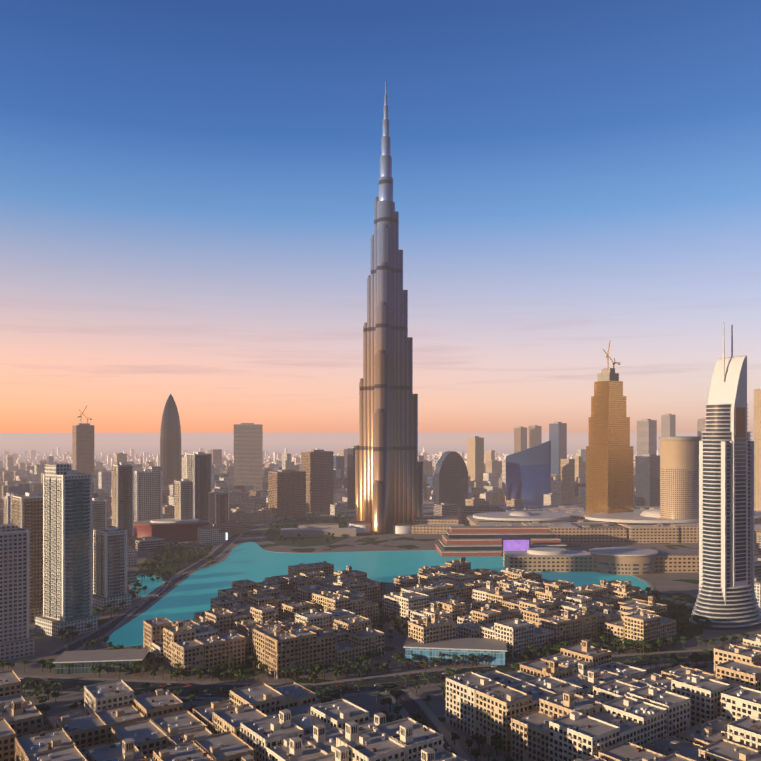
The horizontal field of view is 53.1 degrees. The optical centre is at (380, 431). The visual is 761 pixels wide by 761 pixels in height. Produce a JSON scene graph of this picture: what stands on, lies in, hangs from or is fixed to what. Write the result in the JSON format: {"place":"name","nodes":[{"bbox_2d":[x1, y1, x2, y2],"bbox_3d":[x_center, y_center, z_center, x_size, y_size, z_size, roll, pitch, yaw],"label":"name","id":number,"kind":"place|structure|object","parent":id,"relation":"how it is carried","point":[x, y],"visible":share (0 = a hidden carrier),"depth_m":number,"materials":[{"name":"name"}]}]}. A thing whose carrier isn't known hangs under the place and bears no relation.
{"place":"outdoors","nodes":[
{"label":"outdoors","id":0,"kind":"place"},
{"bbox_2d":[139,547,210,579],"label":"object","id":1,"kind":"structure","parent":0,"point":[161,569],"depth_m":1060.79,"materials":[{"name":"green plant"}]},
{"bbox_2d":[48,513,319,653],"bbox_3d":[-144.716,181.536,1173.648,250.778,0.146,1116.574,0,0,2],"label":"waterfront promenade","id":2,"kind":"structure","parent":0,"point":[143,599],"depth_m":815.88,"materials":[{"name":"concrete"}]},
{"bbox_2d":[53,512,354,653],"bbox_3d":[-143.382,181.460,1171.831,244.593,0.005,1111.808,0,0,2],"label":"lake road","id":3,"kind":"structure","parent":0,"point":[114,623],"depth_m":815.84,"materials":[{"name":"grey asphalt"}]},
{"bbox_2d":[17,649,713,699],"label":"boulevard pavement","id":4,"kind":"structure","parent":0,"point":[229,683],"depth_m":556.26,"materials":[{"name":"concrete"}]},
{"bbox_2d":[20,650,713,697],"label":"boulevard road","id":5,"kind":"structure","parent":0,"point":[69,685],"depth_m":547.41,"materials":[{"name":"grey asphalt"}]},
{"bbox_2d":[106,542,648,646],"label":"lake","id":6,"kind":"structure","parent":0,"point":[191,595],"depth_m":971.15,"materials":[{"name":"liquid"}]},
{"bbox_2d":[0,433,760,760],"bbox_3d":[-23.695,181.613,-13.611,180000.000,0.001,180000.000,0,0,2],"label":"ground","id":7,"kind":"structure","parent":0,"point":[667,585],"depth_m":1158.82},
{"bbox_2d":[4,494,18,523],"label":"tower","id":8,"kind":"structure","parent":7,"relation":"on","point":[7,509],"depth_m":1086.79,"materials":[{"name":"white paint"}]},
{"bbox_2d":[0,523,34,660],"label":"tower","id":9,"kind":"structure","parent":7,"relation":"on","point":[17,640],"depth_m":612.49,"materials":[{"name":"white paint"}]},
{"bbox_2d":[11,492,42,622],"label":"tower","id":10,"kind":"structure","parent":7,"relation":"on","point":[27,511],"depth_m":727.83,"materials":[{"name":"white paint"}]},
{"bbox_2d":[34,463,47,480],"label":"tower","id":11,"kind":"structure","parent":7,"relation":"on","point":[39,468],"depth_m":2397.70,"materials":[{"name":"concrete"}]},
{"bbox_2d":[35,464,97,637],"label":"tower","id":12,"kind":"structure","parent":7,"relation":"on","point":[67,546],"depth_m":684.26,"materials":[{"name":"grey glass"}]},
{"bbox_2d":[72,406,93,477],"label":"skyscraper","id":13,"kind":"structure","parent":7,"relation":"on","point":[82,447],"depth_m":2093.73,"materials":[{"name":"concrete"}]},
{"bbox_2d":[92,498,106,552],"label":"tower","id":14,"kind":"structure","parent":7,"relation":"on","point":[99,514],"depth_m":1149.08,"materials":[{"name":"white paint"}]},
{"bbox_2d":[53,648,149,674],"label":"pavilion","id":15,"kind":"structure","parent":7,"relation":"on","point":[81,662],"depth_m":573.58,"materials":[{"name":"grey glass"}]},
{"bbox_2d":[92,526,131,611],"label":"tower","id":16,"kind":"structure","parent":7,"relation":"on","point":[109,564],"depth_m":779.89,"materials":[{"name":"white paint"}]},
{"bbox_2d":[58,567,170,641],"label":"trees","id":17,"kind":"object","parent":7,"relation":"on","point":[103,609],"visible":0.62,"depth_m":769.29,"materials":[{"name":"green plant"}]},
{"bbox_2d":[114,453,126,461],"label":"tower","id":18,"kind":"structure","parent":7,"relation":"on","point":[120,457],"depth_m":2599.64,"materials":[{"name":"concrete"}]},
{"bbox_2d":[112,462,135,545],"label":"tower","id":19,"kind":"structure","parent":7,"relation":"on","point":[122,495],"depth_m":1213.00,"materials":[{"name":"white paint"}]},
{"bbox_2d":[134,466,161,521],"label":"tower","id":20,"kind":"structure","parent":7,"relation":"on","point":[147,494],"depth_m":1336.53,"materials":[{"name":"white paint"}]},
{"bbox_2d":[160,394,180,482],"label":"pointed tower","id":21,"kind":"structure","parent":7,"relation":"on","point":[170,447],"depth_m":2136.51,"materials":[{"name":"grey glass"}]},
{"bbox_2d":[134,518,210,540],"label":"low round building","id":22,"kind":"structure","parent":7,"relation":"on","point":[171,529],"depth_m":1262.83,"materials":[{"name":"red"}]},
{"bbox_2d":[136,541,213,579],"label":"trees","id":23,"kind":"object","parent":7,"relation":"on","point":[177,553],"visible":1,"depth_m":1058.39,"materials":[{"name":"green plant"}]},
{"bbox_2d":[175,479,193,519],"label":"tower","id":24,"kind":"structure","parent":7,"relation":"on","point":[184,499],"depth_m":1298.81,"materials":[{"name":"white paint"}]},
{"bbox_2d":[186,452,211,519],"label":"tower","id":25,"kind":"structure","parent":7,"relation":"on","point":[199,469],"depth_m":1439.22,"materials":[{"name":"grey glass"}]},
{"bbox_2d":[209,490,228,526],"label":"tower","id":26,"kind":"structure","parent":7,"relation":"on","point":[218,506],"depth_m":1396.74,"materials":[{"name":"white paint"}]},
{"bbox_2d":[234,423,262,489],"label":"high-rise building","id":27,"kind":"structure","parent":7,"relation":"on","point":[248,453],"depth_m":2083.89,"materials":[{"name":"concrete"}]},
{"bbox_2d":[130,582,386,680],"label":"island trees","id":28,"kind":"object","parent":7,"relation":"on","point":[318,668],"visible":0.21,"depth_m":566.70,"materials":[{"name":"green plant"}]},
{"bbox_2d":[143,561,384,678],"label":"low-rise buildings","id":29,"kind":"structure","parent":7,"relation":"on","point":[312,615],"depth_m":626.42,"materials":[{"name":"grey"}]},
{"bbox_2d":[265,463,277,470],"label":"tower","id":30,"kind":"structure","parent":7,"relation":"on","point":[272,465],"depth_m":2787.80,"materials":[{"name":"concrete"}]},
{"bbox_2d":[268,469,305,516],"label":"tower","id":31,"kind":"structure","parent":7,"relation":"on","point":[286,492],"depth_m":1625.35,"materials":[{"name":"concrete"}]},
{"bbox_2d":[266,516,348,546],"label":"burj park lawn","id":32,"kind":"structure","parent":7,"relation":"on","point":[272,536],"depth_m":1300.36,"materials":[{"name":"green plant"}]},
{"bbox_2d":[263,511,350,545],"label":"park trees","id":33,"kind":"object","parent":32,"relation":"on","point":[306,521],"visible":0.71,"depth_m":1454.56,"materials":[{"name":"green plant"}]},
{"bbox_2d":[0,449,634,515],"bbox_3d":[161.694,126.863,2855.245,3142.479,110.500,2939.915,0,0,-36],"label":"city blocks","id":34,"kind":"structure","parent":7,"relation":"on","point":[568,483],"depth_m":2071.29,"materials":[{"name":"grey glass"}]},
{"bbox_2d":[301,450,333,511],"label":"tower","id":35,"kind":"structure","parent":7,"relation":"on","point":[317,466],"depth_m":1721.76,"materials":[{"name":"concrete"}]},
{"bbox_2d":[280,523,355,536],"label":"low-rise building","id":36,"kind":"structure","parent":7,"relation":"on","point":[314,529],"depth_m":1311.85,"materials":[{"name":"beige concrete"}]},
{"bbox_2d":[0,447,659,470],"bbox_3d":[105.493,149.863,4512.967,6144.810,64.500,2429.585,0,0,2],"label":"city blocks","id":37,"kind":"structure","parent":7,"relation":"on","point":[33,457],"depth_m":4693.21,"materials":[{"name":"beige"}]},
{"bbox_2d":[347,446,355,508],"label":"tower","id":38,"kind":"structure","parent":7,"relation":"on","point":[351,478],"depth_m":1780.24,"materials":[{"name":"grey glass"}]},
{"bbox_2d":[24,662,689,760],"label":"trees","id":39,"kind":"object","parent":7,"relation":"on","point":[497,742],"visible":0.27,"depth_m":489.60,"materials":[{"name":"green plant"}]},
{"bbox_2d":[21,649,713,698],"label":"trees","id":40,"kind":"object","parent":7,"relation":"on","point":[53,684],"visible":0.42,"depth_m":541.89,"materials":[{"name":"green plant"}]},
{"bbox_2d":[64,637,676,669],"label":"trees","id":41,"kind":"object","parent":7,"relation":"on","point":[94,643],"visible":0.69,"depth_m":616.54,"materials":[{"name":"green plant"}]},
{"bbox_2d":[0,633,751,682],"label":"boulevard trees","id":42,"kind":"object","parent":7,"relation":"on","point":[314,674],"visible":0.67,"depth_m":570.82,"materials":[{"name":"green plant"}]},
{"bbox_2d":[101,541,653,647],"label":"shoreline","id":43,"kind":"structure","parent":7,"relation":"on","point":[165,586],"depth_m":911.91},
{"bbox_2d":[0,634,760,760],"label":"low-rise buildings","id":44,"kind":"structure","parent":7,"relation":"on","point":[584,700],"depth_m":419.24,"materials":[{"name":"grey concrete"}]},
{"bbox_2d":[0,487,760,608],"bbox_3d":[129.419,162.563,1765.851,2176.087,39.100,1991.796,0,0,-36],"label":"midrise building","id":45,"kind":"structure","parent":7,"relation":"on","point":[245,509],"depth_m":1498.68,"materials":[{"name":"concrete"}]},
{"bbox_2d":[347,81,422,534],"bbox_3d":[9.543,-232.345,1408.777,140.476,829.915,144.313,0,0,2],"label":"skyscraper","id":46,"kind":"structure","parent":7,"relation":"on","point":[388,481],"depth_m":1404.12,"materials":[{"name":"silver metal"}]},
{"bbox_2d":[424,460,431,474],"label":"tower","id":47,"kind":"structure","parent":7,"relation":"on","point":[427,467],"depth_m":2472.74,"materials":[{"name":"concrete"}]},
{"bbox_2d":[397,517,463,533],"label":"low-rise building","id":48,"kind":"structure","parent":7,"relation":"on","point":[426,525],"depth_m":1367.63,"materials":[{"name":"beige concrete"}]},
{"bbox_2d":[434,451,467,505],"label":"arched tower","id":49,"kind":"structure","parent":7,"relation":"on","point":[451,478],"depth_m":1768.21,"materials":[{"name":"grey glass"}]},
{"bbox_2d":[403,636,506,664],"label":"blue pavilion","id":50,"kind":"structure","parent":7,"relation":"on","point":[495,650],"depth_m":598.79,"materials":[{"name":"glass"}]},
{"bbox_2d":[467,436,483,483],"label":"tower","id":51,"kind":"structure","parent":7,"relation":"on","point":[475,456],"depth_m":2266.24,"materials":[{"name":"concrete"}]},
{"bbox_2d":[486,460,501,472],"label":"tower","id":52,"kind":"structure","parent":7,"relation":"on","point":[493,466],"depth_m":2562.22,"materials":[{"name":"concrete"}]},
{"bbox_2d":[435,526,570,556],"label":"mall terraces","id":53,"kind":"object","parent":7,"relation":"on","point":[457,541],"visible":0.79,"depth_m":1130.79,"materials":[{"name":"red"}]},
{"bbox_2d":[514,427,526,452],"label":"tower","id":54,"kind":"structure","parent":7,"relation":"on","point":[520,438],"depth_m":2958.94,"materials":[{"name":"concrete"}]},
{"bbox_2d":[506,440,550,505],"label":"curved glass tower","id":55,"kind":"structure","parent":7,"relation":"on","point":[528,476],"depth_m":1844.67,"materials":[{"name":"blue glass"}]},
{"bbox_2d":[382,557,675,658],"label":"low-rise buildings","id":56,"kind":"structure","parent":7,"relation":"on","point":[518,611],"depth_m":701.15,"materials":[{"name":"grey concrete"}]},
{"bbox_2d":[384,591,676,662],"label":"trees","id":57,"kind":"object","parent":7,"relation":"on","point":[603,638],"visible":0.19,"depth_m":639.91,"materials":[{"name":"green plant"}]},
{"bbox_2d":[528,425,541,447],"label":"tower","id":58,"kind":"structure","parent":7,"relation":"on","point":[534,435],"depth_m":3009.26,"materials":[{"name":"concrete"}]},
{"bbox_2d":[549,422,566,473],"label":"tower","id":59,"kind":"structure","parent":7,"relation":"on","point":[558,434],"depth_m":2358.12,"materials":[{"name":"grey glass"}]},
{"bbox_2d":[582,461,585,476],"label":"tower","id":60,"kind":"structure","parent":7,"relation":"on","point":[583,469],"depth_m":2253.97,"materials":[{"name":"concrete"}]},
{"bbox_2d":[503,547,698,574],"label":"shopping mall","id":61,"kind":"structure","parent":7,"relation":"on","point":[623,561],"depth_m":981.08,"materials":[{"name":"beige concrete"}]},
{"bbox_2d":[457,504,760,542],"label":"mall","id":62,"kind":"structure","parent":7,"relation":"on","point":[570,524],"depth_m":1278.53,"materials":[{"name":"beige concrete"}]},
{"bbox_2d":[586,341,632,513],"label":"gold tower","id":63,"kind":"structure","parent":7,"relation":"on","point":[609,468],"depth_m":1376.32,"materials":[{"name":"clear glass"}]},
{"bbox_2d":[637,419,656,455],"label":"tower","id":64,"kind":"structure","parent":7,"relation":"on","point":[646,436],"depth_m":2448.02,"materials":[{"name":"concrete"}]},
{"bbox_2d":[635,454,659,506],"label":"tower","id":65,"kind":"structure","parent":7,"relation":"on","point":[647,479],"depth_m":1848.43,"materials":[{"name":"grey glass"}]},
{"bbox_2d":[661,414,675,435],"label":"tower","id":66,"kind":"structure","parent":7,"relation":"on","point":[668,424],"depth_m":2845.61,"materials":[{"name":"concrete"}]},
{"bbox_2d":[636,586,713,639],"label":"garden trees","id":67,"kind":"object","parent":7,"relation":"on","point":[684,628],"visible":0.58,"depth_m":721.44,"materials":[{"name":"green plant"}]},
{"bbox_2d":[648,594,702,639],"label":"garden lawn","id":68,"kind":"structure","parent":7,"relation":"on","point":[690,634],"depth_m":733.99,"materials":[{"name":"green plant"}]},
{"bbox_2d":[659,436,700,523],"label":"cylindrical tower","id":69,"kind":"structure","parent":7,"relation":"on","point":[679,477],"depth_m":1267.78,"materials":[{"name":"concrete"}]},
{"bbox_2d":[697,417,705,440],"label":"tower","id":70,"kind":"structure","parent":7,"relation":"on","point":[701,425],"depth_m":2548.97,"materials":[{"name":"concrete"}]},
{"bbox_2d":[689,322,760,629],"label":"skyscraper","id":71,"kind":"structure","parent":7,"relation":"on","point":[726,599],"depth_m":708.71,"materials":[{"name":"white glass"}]},
{"bbox_2d":[754,389,760,510],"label":"tower","id":72,"kind":"structure","parent":7,"relation":"on","point":[757,449],"depth_m":1462.27,"materials":[{"name":"concrete"}]},
{"bbox_2d":[0,0,760,432],"label":"sky","id":73,"kind":"structure","parent":0,"point":[189,189],"materials":[{"name":"blue"}]},
{"bbox_2d":[381,684,458,755],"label":"diagonal road","id":74,"kind":"structure","parent":0,"point":[408,703],"depth_m":494.49,"materials":[{"name":"grey asphalt"}]},
{"bbox_2d":[380,687,470,760],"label":"diagonal pavement","id":75,"kind":"structure","parent":0,"point":[442,728],"depth_m":484.11,"materials":[{"name":"concrete"}]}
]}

